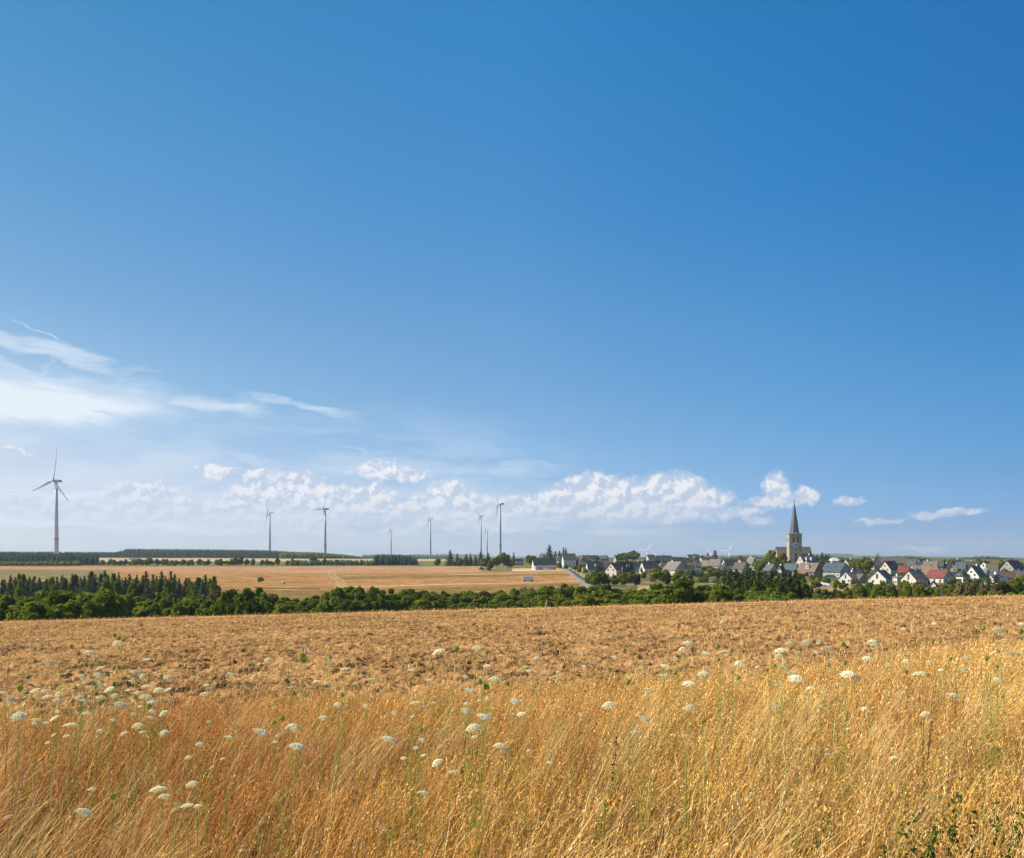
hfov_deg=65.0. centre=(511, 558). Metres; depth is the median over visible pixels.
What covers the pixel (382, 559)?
dark plantation
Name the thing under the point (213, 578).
broadleaf tree
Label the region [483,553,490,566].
conifer tree
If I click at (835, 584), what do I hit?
garden bush
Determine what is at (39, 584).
spruce tree
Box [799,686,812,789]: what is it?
umbel flower
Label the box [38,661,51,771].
umbel flower
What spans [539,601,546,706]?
tall straw
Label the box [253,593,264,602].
broadleaf tree
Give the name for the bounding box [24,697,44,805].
umbel flower
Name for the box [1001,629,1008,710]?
umbel flower
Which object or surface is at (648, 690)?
umbel flower
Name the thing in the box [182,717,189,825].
umbel flower
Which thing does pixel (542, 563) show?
house
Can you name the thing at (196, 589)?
spruce tree
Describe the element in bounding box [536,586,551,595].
broadleaf tree
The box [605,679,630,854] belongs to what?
umbel flower
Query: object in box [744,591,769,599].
broadleaf tree
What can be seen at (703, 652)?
umbel flower
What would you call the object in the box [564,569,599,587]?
road
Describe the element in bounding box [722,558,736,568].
house
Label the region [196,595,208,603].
broadleaf tree
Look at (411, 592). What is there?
broadleaf tree
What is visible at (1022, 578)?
broadleaf tree
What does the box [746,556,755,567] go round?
house
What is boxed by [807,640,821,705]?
umbel flower
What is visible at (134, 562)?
hedge tree
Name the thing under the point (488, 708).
green stalk
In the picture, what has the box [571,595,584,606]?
broadleaf tree
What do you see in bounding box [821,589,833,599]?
shrub
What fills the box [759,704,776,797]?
umbel flower
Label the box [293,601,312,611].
broadleaf tree
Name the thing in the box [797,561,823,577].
house
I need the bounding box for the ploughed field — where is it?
[0,595,1023,857]
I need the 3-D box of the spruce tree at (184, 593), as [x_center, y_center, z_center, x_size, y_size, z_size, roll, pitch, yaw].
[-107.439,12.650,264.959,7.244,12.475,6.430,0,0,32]
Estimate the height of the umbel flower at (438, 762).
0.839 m
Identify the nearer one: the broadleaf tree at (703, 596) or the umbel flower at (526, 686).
the umbel flower at (526, 686)
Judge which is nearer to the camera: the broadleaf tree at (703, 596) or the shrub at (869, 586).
the broadleaf tree at (703, 596)
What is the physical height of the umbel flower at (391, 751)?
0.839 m
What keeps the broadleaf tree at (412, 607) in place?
on the ground at (302, 582)
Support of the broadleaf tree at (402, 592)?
on the ground at (302, 582)
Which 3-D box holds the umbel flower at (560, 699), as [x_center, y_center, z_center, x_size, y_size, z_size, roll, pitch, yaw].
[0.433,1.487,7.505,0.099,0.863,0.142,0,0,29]
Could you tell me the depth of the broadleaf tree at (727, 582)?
231.28 m
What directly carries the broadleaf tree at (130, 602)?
on the ground at (302, 582)
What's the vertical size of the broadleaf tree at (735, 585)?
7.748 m
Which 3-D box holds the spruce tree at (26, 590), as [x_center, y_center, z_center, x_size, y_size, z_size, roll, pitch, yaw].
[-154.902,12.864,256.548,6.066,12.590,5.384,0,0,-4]
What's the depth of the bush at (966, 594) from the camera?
210.63 m
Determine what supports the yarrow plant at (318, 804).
on the ploughed field
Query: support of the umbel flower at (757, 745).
on the ploughed field
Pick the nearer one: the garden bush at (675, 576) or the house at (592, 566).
the garden bush at (675, 576)
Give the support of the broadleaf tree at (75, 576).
on the ground at (302, 582)
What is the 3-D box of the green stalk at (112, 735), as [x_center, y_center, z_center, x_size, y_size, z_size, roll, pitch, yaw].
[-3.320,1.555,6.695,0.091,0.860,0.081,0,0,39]
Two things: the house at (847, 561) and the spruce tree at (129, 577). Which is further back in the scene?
the house at (847, 561)
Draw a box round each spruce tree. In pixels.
[0,579,5,594]
[4,583,14,596]
[6,575,14,592]
[21,579,31,596]
[28,578,35,596]
[32,577,44,596]
[41,582,49,592]
[59,578,67,590]
[65,582,75,593]
[69,574,74,592]
[72,582,78,591]
[74,579,85,592]
[81,582,93,593]
[89,577,96,592]
[121,576,129,594]
[126,574,133,586]
[140,575,146,592]
[141,578,153,599]
[144,571,149,585]
[146,574,154,596]
[150,581,155,599]
[156,571,165,589]
[174,582,183,600]
[176,578,182,591]
[180,578,188,596]
[191,580,200,596]
[196,579,205,595]
[199,574,207,594]
[444,550,454,565]
[472,555,477,565]
[476,551,483,565]
[511,552,515,564]
[544,545,554,557]
[761,570,769,582]
[818,552,825,562]
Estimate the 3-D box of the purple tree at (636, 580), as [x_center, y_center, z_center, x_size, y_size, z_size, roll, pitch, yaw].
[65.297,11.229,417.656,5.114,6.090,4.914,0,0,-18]
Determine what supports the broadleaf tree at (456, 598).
on the ground at (302, 582)
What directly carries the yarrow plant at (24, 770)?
on the ploughed field
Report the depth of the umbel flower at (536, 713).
7.21 m
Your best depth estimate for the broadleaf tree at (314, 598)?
235.27 m
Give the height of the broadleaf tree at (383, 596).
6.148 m
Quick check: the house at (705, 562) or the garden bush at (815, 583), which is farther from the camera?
the house at (705, 562)
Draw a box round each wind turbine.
[33,451,67,553]
[264,500,272,550]
[313,490,328,553]
[387,523,392,554]
[427,510,432,557]
[475,506,484,552]
[483,523,489,557]
[495,489,503,554]
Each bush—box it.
[194,608,212,616]
[271,602,288,614]
[457,558,463,565]
[479,558,486,565]
[486,560,493,569]
[584,573,589,583]
[610,575,621,584]
[620,576,629,584]
[671,573,678,581]
[746,593,761,600]
[761,594,780,601]
[808,574,814,580]
[810,580,822,587]
[812,594,821,599]
[821,577,830,582]
[821,595,829,599]
[830,594,846,599]
[832,580,837,588]
[838,580,847,589]
[866,594,875,598]
[883,593,895,598]
[898,593,908,598]
[931,593,940,597]
[963,591,971,596]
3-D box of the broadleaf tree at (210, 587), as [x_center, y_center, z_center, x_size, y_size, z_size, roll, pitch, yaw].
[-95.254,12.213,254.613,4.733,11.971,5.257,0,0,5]
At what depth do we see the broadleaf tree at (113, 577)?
285.69 m
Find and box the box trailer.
[522,576,532,581]
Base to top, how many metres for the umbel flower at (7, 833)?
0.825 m
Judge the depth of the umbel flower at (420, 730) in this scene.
4.42 m
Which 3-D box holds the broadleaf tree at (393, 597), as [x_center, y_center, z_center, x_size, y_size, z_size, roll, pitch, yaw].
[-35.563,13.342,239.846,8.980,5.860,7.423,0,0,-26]
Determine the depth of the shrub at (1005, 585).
232.55 m
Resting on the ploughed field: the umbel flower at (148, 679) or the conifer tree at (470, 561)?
the umbel flower at (148, 679)
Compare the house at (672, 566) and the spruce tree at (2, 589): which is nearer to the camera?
the spruce tree at (2, 589)
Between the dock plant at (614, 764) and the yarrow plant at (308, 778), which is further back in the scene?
the dock plant at (614, 764)
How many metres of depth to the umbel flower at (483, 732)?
6.08 m
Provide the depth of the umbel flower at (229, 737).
4.81 m
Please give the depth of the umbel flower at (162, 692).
9.12 m
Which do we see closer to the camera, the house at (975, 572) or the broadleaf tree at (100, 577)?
the broadleaf tree at (100, 577)
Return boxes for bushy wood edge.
[0,560,81,565]
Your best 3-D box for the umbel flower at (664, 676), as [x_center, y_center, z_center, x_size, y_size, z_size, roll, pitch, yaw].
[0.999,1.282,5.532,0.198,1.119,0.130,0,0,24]
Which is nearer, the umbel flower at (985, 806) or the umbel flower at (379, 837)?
the umbel flower at (379, 837)
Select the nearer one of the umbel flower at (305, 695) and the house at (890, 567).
the umbel flower at (305, 695)
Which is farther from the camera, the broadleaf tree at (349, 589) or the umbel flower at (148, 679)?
the broadleaf tree at (349, 589)
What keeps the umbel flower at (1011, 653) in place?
on the ploughed field
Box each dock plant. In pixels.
[608,726,618,851]
[767,744,835,833]
[951,676,969,735]
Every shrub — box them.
[808,587,814,597]
[811,588,823,596]
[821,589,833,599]
[833,590,845,597]
[843,587,852,597]
[852,583,857,598]
[854,583,868,598]
[865,582,875,598]
[871,584,884,598]
[880,581,886,598]
[886,582,897,597]
[897,582,902,594]
[900,580,912,596]
[912,582,917,594]
[913,583,927,595]
[925,587,934,597]
[935,584,948,595]
[947,584,955,593]
[951,581,964,595]
[963,580,970,591]
[969,581,976,592]
[976,582,986,595]
[985,584,989,593]
[988,583,1003,594]
[998,580,1010,593]
[1010,577,1023,594]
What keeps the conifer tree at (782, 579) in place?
on the ground at (302, 582)
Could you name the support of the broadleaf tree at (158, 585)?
on the ground at (302, 582)
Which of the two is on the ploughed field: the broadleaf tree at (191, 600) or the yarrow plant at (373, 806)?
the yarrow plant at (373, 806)
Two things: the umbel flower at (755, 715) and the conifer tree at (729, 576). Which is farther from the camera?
the conifer tree at (729, 576)
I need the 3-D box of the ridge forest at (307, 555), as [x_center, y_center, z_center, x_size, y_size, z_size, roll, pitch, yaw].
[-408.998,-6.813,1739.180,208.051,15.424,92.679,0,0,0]
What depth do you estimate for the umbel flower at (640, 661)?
8.03 m
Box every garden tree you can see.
[676,569,684,576]
[693,572,705,576]
[944,578,952,583]
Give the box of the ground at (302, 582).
[0,556,1023,610]
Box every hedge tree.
[130,559,138,564]
[137,558,143,564]
[146,557,153,564]
[153,559,160,564]
[216,559,224,564]
[232,556,239,564]
[238,556,243,564]
[274,557,279,564]
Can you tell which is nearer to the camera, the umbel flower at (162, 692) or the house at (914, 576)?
the umbel flower at (162, 692)
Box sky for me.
[0,0,1023,556]
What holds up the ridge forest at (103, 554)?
on the ground at (302, 582)
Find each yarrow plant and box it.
[1,735,9,856]
[8,761,26,857]
[11,734,34,843]
[33,764,53,857]
[56,776,61,855]
[68,749,71,845]
[71,774,78,856]
[93,747,98,854]
[123,780,140,857]
[126,766,146,857]
[154,754,174,855]
[171,770,187,856]
[215,705,229,803]
[230,740,240,849]
[240,741,253,849]
[305,737,319,857]
[316,764,321,857]
[348,745,362,847]
[362,742,370,853]
[369,763,380,857]
[936,673,949,752]
[953,681,960,770]
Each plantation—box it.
[289,559,375,564]
[373,554,418,564]
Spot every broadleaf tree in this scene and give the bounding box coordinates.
[0,594,17,604]
[0,601,9,620]
[4,603,24,620]
[6,598,57,620]
[7,598,35,608]
[13,579,24,596]
[14,596,28,601]
[20,573,30,594]
[25,589,84,619]
[29,590,48,601]
[46,574,57,590]
[50,591,76,603]
[51,599,82,619]
[73,574,80,589]
[73,590,95,605]
[75,591,90,595]
[79,587,133,618]
[79,600,104,618]
[84,571,98,592]
[97,574,102,587]
[101,576,110,589]
[110,573,117,580]
[110,579,114,591]
[113,578,125,595]
[123,594,135,611]
[126,582,138,597]
[132,596,146,603]
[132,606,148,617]
[136,581,144,595]
[136,599,155,607]
[146,602,162,617]
[154,579,162,596]
[154,592,166,602]
[157,598,174,610]
[161,592,176,602]
[162,579,173,594]
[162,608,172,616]
[169,576,176,593]
[169,602,189,616]
[173,597,179,602]
[180,596,199,609]
[186,582,196,595]
[186,605,195,616]
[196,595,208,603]
[200,599,213,609]
[205,578,216,598]
[207,589,221,603]
[210,603,222,615]
[212,576,221,589]
[212,590,235,615]
[229,588,238,597]
[233,588,266,615]
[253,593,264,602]
[255,587,270,597]
[255,591,271,602]
[263,602,275,614]
[268,593,278,605]
[273,597,289,606]
[274,599,288,608]
[286,601,298,610]
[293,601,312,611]
[298,607,312,613]
[306,595,320,601]
[308,599,319,608]
[308,608,318,613]
[316,595,329,608]
[317,599,334,613]
[329,586,346,612]
[336,599,354,612]
[343,584,354,593]
[343,590,351,600]
[351,585,365,594]
[351,600,359,611]
[352,592,363,604]
[358,598,373,611]
[362,590,378,600]
[369,585,379,597]
[371,601,384,611]
[376,598,389,611]
[377,593,389,601]
[386,588,394,595]
[386,600,394,611]
[388,593,402,602]
[393,600,404,610]
[398,589,407,596]
[400,597,410,610]
[401,594,413,605]
[405,589,422,598]
[408,601,417,610]
[412,594,418,601]
[414,599,434,610]
[418,590,427,597]
[420,592,434,601]
[431,601,437,609]
[434,558,440,565]
[436,599,445,609]
[439,593,451,604]
[445,593,468,604]
[447,604,464,609]
[457,602,469,607]
[463,590,479,597]
[465,602,480,609]
[470,595,479,603]
[476,596,490,603]
[478,590,491,597]
[478,603,495,608]
[491,556,500,568]
[491,592,508,602]
[498,552,511,567]
[499,599,521,608]
[503,560,513,566]
[508,593,517,602]
[509,588,520,596]
[516,593,527,599]
[516,599,530,607]
[519,587,527,593]
[522,590,539,600]
[524,555,535,565]
[524,587,535,592]
[527,601,535,607]
[528,595,540,607]
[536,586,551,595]
[537,594,552,607]
[546,590,554,596]
[549,596,558,606]
[552,587,568,597]
[555,596,565,606]
[556,562,561,568]
[560,598,573,606]
[565,586,573,598]
[571,586,586,599]
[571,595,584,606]
[579,596,597,606]
[582,586,597,598]
[583,588,614,598]
[586,570,602,584]
[593,597,602,605]
[599,598,609,605]
[600,573,610,583]
[601,584,613,592]
[604,593,622,602]
[607,599,621,605]
[612,588,623,597]
[615,552,631,560]
[620,592,631,603]
[623,588,636,594]
[626,550,640,560]
[627,571,635,577]
[627,591,645,601]
[629,600,640,603]
[631,599,652,604]
[637,588,662,600]
[640,583,663,592]
[648,568,665,582]
[650,594,662,604]
[660,578,697,603]
[663,569,671,579]
[685,579,699,592]
[686,575,694,581]
[694,591,708,602]
[695,585,712,590]
[705,581,736,601]
[706,568,720,576]
[707,593,720,602]
[712,550,717,558]
[720,598,731,602]
[725,580,733,591]
[732,581,742,591]
[733,589,743,600]
[740,590,756,598]
[742,580,748,590]
[743,586,762,591]
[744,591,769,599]
[749,596,763,601]
[752,579,760,590]
[754,560,762,570]
[759,558,772,567]
[761,579,771,591]
[764,550,775,559]
[764,588,781,594]
[770,557,782,567]
[771,578,782,591]
[772,552,787,564]
[781,580,791,593]
[785,592,798,599]
[790,578,799,597]
[799,578,809,597]
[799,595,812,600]
[848,560,856,568]
[855,557,874,569]
[1014,575,1023,590]
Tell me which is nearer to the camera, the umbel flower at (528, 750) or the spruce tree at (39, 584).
the umbel flower at (528, 750)
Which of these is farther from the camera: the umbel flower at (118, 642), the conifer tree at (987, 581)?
the conifer tree at (987, 581)
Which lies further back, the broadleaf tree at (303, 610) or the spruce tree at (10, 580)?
the spruce tree at (10, 580)
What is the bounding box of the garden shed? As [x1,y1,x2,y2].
[929,581,937,586]
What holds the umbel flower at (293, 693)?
on the ploughed field
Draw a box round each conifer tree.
[462,554,470,565]
[468,553,472,565]
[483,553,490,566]
[716,571,730,583]
[726,569,733,584]
[730,569,743,587]
[741,568,751,586]
[748,570,757,586]
[755,572,764,586]
[766,571,775,584]
[778,572,789,590]
[785,570,799,588]
[792,569,801,584]
[969,578,981,595]
[982,574,991,585]
[988,574,1004,595]
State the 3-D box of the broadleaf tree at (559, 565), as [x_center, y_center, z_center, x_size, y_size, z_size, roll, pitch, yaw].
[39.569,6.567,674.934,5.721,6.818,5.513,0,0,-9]
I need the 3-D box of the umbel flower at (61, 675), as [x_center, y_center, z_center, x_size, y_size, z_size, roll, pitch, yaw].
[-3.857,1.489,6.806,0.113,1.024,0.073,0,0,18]
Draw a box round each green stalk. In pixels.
[70,704,85,796]
[108,700,117,767]
[146,709,161,815]
[193,756,217,857]
[289,713,305,830]
[316,693,332,763]
[332,707,345,813]
[408,720,421,844]
[442,685,454,766]
[461,716,472,812]
[482,692,495,788]
[625,707,638,825]
[660,693,671,775]
[717,673,731,747]
[774,681,785,777]
[829,690,842,791]
[843,668,854,736]
[985,661,998,729]
[989,681,1002,781]
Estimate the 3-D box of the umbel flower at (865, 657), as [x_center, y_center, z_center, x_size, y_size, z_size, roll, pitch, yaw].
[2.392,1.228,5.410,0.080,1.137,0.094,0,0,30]
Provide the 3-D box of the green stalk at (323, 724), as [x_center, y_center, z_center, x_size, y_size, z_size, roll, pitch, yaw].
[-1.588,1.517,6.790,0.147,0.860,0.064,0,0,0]
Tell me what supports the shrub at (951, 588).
on the ground at (302, 582)
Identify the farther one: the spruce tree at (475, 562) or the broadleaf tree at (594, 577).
the spruce tree at (475, 562)
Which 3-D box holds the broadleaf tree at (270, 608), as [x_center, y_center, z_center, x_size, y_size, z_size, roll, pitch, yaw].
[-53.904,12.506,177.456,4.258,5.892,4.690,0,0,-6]
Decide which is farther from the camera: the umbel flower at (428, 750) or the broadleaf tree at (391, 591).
the broadleaf tree at (391, 591)
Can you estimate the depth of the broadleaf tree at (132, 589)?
254.36 m
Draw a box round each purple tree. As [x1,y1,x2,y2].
[633,574,640,584]
[664,574,670,584]
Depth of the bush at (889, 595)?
208.49 m
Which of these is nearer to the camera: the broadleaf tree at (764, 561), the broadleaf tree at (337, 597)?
the broadleaf tree at (337, 597)
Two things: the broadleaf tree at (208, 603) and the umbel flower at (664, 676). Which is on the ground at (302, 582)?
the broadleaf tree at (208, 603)
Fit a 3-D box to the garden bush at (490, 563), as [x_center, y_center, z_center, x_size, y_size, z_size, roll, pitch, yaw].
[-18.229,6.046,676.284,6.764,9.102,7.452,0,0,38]
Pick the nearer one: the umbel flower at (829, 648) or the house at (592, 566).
the umbel flower at (829, 648)
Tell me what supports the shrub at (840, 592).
on the ground at (302, 582)
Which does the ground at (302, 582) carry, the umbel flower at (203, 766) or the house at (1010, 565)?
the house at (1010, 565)
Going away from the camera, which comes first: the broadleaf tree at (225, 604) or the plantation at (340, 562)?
the broadleaf tree at (225, 604)
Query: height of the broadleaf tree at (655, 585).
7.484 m
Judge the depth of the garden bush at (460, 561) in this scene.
808.09 m
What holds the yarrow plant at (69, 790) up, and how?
on the ploughed field
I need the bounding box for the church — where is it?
[775,502,811,562]
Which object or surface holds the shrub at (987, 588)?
on the ground at (302, 582)
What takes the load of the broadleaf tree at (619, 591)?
on the ground at (302, 582)
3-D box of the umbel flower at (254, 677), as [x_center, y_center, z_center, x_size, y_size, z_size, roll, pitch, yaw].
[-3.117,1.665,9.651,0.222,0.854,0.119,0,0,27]
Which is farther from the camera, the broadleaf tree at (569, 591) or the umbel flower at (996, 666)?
the broadleaf tree at (569, 591)
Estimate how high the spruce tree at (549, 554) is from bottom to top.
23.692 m
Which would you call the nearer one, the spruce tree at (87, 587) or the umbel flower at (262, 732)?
the umbel flower at (262, 732)
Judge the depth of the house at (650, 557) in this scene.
954.75 m
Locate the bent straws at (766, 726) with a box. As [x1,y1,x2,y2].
[0,625,1023,857]
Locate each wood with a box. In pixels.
[0,552,99,564]
[361,554,447,557]
[410,554,485,555]
[576,555,1015,558]
[700,553,853,556]
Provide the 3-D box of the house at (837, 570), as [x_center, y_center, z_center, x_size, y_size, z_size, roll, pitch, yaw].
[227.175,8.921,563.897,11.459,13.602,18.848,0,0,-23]
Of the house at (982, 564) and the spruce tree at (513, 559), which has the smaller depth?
the house at (982, 564)
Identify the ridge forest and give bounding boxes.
[0,551,113,556]
[108,548,304,557]
[279,552,365,558]
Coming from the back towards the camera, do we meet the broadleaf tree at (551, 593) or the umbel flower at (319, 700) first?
the broadleaf tree at (551, 593)
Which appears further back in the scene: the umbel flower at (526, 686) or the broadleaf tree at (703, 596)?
the broadleaf tree at (703, 596)
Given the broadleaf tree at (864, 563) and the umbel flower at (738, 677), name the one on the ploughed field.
the umbel flower at (738, 677)
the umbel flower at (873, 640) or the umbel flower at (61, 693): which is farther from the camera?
the umbel flower at (873, 640)
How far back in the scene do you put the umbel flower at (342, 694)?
6.72 m
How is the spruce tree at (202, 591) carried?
on the ground at (302, 582)
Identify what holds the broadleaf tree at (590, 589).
on the ground at (302, 582)
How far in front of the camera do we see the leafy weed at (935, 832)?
3.80 m
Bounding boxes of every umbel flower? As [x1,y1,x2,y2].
[0,658,12,741]
[0,691,15,755]
[2,684,29,844]
[3,814,12,857]
[10,712,29,855]
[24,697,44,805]
[25,718,48,833]
[28,688,49,786]
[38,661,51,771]
[40,733,55,851]
[41,695,61,820]
[50,685,65,780]
[50,710,61,831]
[52,674,63,753]
[58,723,80,846]
[62,723,75,828]
[66,644,74,727]
[68,675,86,784]
[70,699,87,805]
[70,711,91,822]
[73,808,93,856]
[75,684,94,755]
[77,663,90,762]
[78,650,95,753]
[84,660,103,800]
[84,729,104,856]
[85,686,114,823]
[87,787,96,857]
[94,681,106,770]
[96,666,112,766]
[96,693,126,821]
[101,664,120,807]
[101,719,115,843]
[108,731,127,855]
[108,792,116,857]
[111,640,123,727]
[112,633,125,705]
[115,705,141,824]
[119,723,144,843]
[120,680,136,775]
[122,635,133,701]
[126,685,151,850]
[128,731,142,850]
[131,670,145,747]
[135,709,156,831]
[139,694,155,804]
[141,658,149,735]
[142,674,158,754]
[147,710,167,820]
[150,786,170,857]
[151,674,162,762]
[153,675,172,778]
[156,730,168,829]
[160,658,164,719]
[161,725,169,832]
[167,755,190,857]
[170,802,182,857]
[181,803,193,851]
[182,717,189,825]
[186,781,199,856]
[189,737,204,835]
[192,721,211,828]
[192,804,201,857]
[195,683,212,764]
[205,676,214,768]
[209,641,216,727]
[213,758,234,853]
[219,736,234,849]
[227,672,236,786]
[247,662,261,712]
[251,728,269,857]
[261,715,284,834]
[271,723,301,855]
[272,741,283,855]
[284,681,296,751]
[286,742,304,857]
[295,694,307,791]
[296,652,311,751]
[307,680,329,759]
[318,715,328,822]
[321,653,333,722]
[331,687,345,766]
[332,702,343,808]
[340,668,348,786]
[347,671,359,758]
[354,704,370,811]
[358,678,374,755]
[377,825,384,854]
[380,736,396,857]
[386,711,397,805]
[389,757,406,857]
[400,701,427,814]
[402,715,413,823]
[403,727,423,857]
[413,738,426,856]
[417,679,432,748]
[417,790,428,857]
[422,702,433,788]
[423,759,442,857]
[432,649,444,771]
[433,763,458,857]
[441,793,446,855]
[446,645,459,747]
[451,735,477,854]
[456,688,476,857]
[457,675,468,733]
[460,702,470,784]
[464,724,481,857]
[466,646,482,751]
[469,750,480,856]
[470,719,485,810]
[472,651,490,779]
[472,713,491,857]
[478,676,489,857]
[478,698,490,785]
[484,676,501,852]
[492,742,510,856]
[503,681,513,821]
[508,698,520,845]
[515,703,533,799]
[515,749,530,856]
[516,649,530,692]
[518,666,532,742]
[530,761,552,857]
[532,678,539,752]
[534,656,539,709]
[546,675,557,760]
[556,671,564,750]
[563,713,583,810]
[595,743,613,856]
[598,701,614,857]
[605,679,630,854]
[611,648,626,711]
[628,656,644,734]
[630,730,643,857]
[635,660,644,729]
[635,715,648,853]
[643,688,658,856]
[647,664,670,808]
[668,670,678,796]
[672,647,685,731]
[674,634,684,738]
[675,704,696,857]
[677,734,689,857]
[678,641,694,744]
[679,681,694,816]
[692,718,705,836]
[695,651,708,722]
[697,671,711,793]
[712,699,726,794]
[713,644,727,753]
[726,648,743,798]
[727,670,740,757]
[745,676,764,782]
[748,666,759,732]
[748,698,764,805]
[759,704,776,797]
[761,654,783,798]
[765,684,779,794]
[773,641,794,756]
[774,663,798,815]
[774,675,801,837]
[781,748,803,857]
[786,639,812,766]
[792,748,817,857]
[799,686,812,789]
[803,706,824,797]
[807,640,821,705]
[813,646,835,759]
[820,659,832,721]
[821,753,834,856]
[829,641,845,749]
[829,671,860,810]
[833,728,853,847]
[836,660,847,806]
[852,707,867,810]
[862,656,872,810]
[866,639,879,748]
[890,756,903,857]
[894,671,925,849]
[902,659,910,733]
[917,673,929,784]
[917,711,930,826]
[919,733,951,853]
[934,639,941,711]
[936,657,951,741]
[947,693,959,809]
[953,656,970,780]
[955,620,962,697]
[971,705,987,816]
[972,685,988,782]
[974,625,987,702]
[975,743,992,856]
[980,651,995,782]
[984,694,1003,781]
[991,627,1005,700]
[991,649,1004,778]
[992,677,1003,793]
[993,664,999,743]
[998,651,1020,796]
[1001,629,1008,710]
[1016,622,1023,705]
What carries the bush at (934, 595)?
on the ground at (302, 582)
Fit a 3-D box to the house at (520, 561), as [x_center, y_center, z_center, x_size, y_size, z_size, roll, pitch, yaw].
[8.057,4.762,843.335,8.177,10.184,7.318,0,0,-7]
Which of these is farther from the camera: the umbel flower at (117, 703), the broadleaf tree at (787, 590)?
the broadleaf tree at (787, 590)
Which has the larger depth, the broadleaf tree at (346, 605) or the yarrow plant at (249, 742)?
the broadleaf tree at (346, 605)
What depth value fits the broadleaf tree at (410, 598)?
231.71 m
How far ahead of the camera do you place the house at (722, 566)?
621.99 m
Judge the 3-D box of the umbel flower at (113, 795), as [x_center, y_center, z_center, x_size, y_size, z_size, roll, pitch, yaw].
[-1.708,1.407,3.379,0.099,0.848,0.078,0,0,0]
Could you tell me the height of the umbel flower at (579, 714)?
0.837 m
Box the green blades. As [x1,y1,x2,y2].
[0,663,1023,857]
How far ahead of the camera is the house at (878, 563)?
709.88 m
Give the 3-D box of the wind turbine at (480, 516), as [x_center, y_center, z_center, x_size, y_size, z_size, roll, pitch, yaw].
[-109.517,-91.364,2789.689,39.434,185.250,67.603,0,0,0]
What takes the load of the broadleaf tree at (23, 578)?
on the ground at (302, 582)
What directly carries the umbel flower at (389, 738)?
on the ploughed field
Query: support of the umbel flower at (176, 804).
on the ploughed field
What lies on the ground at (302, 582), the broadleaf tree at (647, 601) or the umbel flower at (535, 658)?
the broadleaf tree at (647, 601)
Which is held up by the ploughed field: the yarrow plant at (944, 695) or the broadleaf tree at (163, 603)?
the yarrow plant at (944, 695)
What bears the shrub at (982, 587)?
on the ground at (302, 582)
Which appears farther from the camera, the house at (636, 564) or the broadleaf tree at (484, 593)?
the house at (636, 564)
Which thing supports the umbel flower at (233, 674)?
on the ploughed field
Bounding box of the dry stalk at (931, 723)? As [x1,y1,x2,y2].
[919,683,935,809]
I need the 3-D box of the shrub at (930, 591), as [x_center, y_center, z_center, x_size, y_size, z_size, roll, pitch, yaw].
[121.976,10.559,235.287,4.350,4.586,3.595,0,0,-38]
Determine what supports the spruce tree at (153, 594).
on the ground at (302, 582)
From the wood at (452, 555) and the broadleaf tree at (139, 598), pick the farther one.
the wood at (452, 555)
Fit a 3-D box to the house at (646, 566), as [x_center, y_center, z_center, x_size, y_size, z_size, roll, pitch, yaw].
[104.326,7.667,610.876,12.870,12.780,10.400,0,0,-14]
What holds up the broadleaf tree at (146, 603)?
on the ground at (302, 582)
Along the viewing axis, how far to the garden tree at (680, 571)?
563.17 m
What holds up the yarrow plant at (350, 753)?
on the ploughed field
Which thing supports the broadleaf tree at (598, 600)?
on the ground at (302, 582)
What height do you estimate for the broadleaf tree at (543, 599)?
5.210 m
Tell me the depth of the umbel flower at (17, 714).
4.19 m
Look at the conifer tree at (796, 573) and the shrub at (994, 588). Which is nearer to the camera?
the shrub at (994, 588)
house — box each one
[515,558,523,564]
[531,557,556,569]
[554,555,561,563]
[561,552,575,566]
[576,555,585,566]
[582,554,589,560]
[582,560,604,572]
[590,555,599,560]
[598,559,608,566]
[600,555,608,559]
[604,561,621,576]
[621,560,632,572]
[633,560,640,571]
[639,560,659,573]
[645,554,655,560]
[656,554,670,562]
[658,560,665,570]
[662,560,687,575]
[670,557,689,563]
[684,564,694,574]
[686,554,699,562]
[687,561,701,574]
[699,556,712,560]
[700,559,708,566]
[708,558,721,567]
[718,563,729,570]
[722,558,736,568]
[732,561,748,572]
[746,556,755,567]
[764,562,776,574]
[776,564,785,573]
[784,562,797,575]
[795,554,817,565]
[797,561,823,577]
[822,561,850,577]
[829,558,839,562]
[838,570,867,582]
[843,558,853,565]
[851,568,863,571]
[867,568,892,583]
[871,559,882,569]
[878,559,897,576]
[882,556,906,564]
[893,574,901,584]
[897,564,909,573]
[899,568,928,586]
[906,559,916,565]
[910,564,928,569]
[921,564,937,574]
[923,560,938,567]
[926,568,952,582]
[938,560,943,568]
[946,561,956,570]
[954,569,969,581]
[955,561,966,571]
[962,560,979,568]
[966,564,985,579]
[979,560,989,567]
[981,567,989,574]
[983,572,1008,584]
[985,562,999,573]
[998,569,1016,580]
[1000,559,1023,570]
[1012,569,1023,576]
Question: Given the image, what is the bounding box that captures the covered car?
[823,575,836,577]
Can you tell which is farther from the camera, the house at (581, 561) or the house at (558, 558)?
the house at (558, 558)
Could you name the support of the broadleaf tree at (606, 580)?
on the ground at (302, 582)
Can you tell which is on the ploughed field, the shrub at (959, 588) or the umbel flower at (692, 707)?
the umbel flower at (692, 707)
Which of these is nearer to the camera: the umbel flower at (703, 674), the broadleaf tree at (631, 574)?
the umbel flower at (703, 674)
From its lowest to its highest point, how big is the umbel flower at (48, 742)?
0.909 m
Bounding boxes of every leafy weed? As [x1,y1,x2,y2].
[640,845,678,857]
[690,845,709,857]
[792,814,834,857]
[864,841,921,857]
[896,810,950,857]
[945,792,979,857]
[966,834,1023,857]
[989,792,1023,857]
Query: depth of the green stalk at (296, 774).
5.38 m

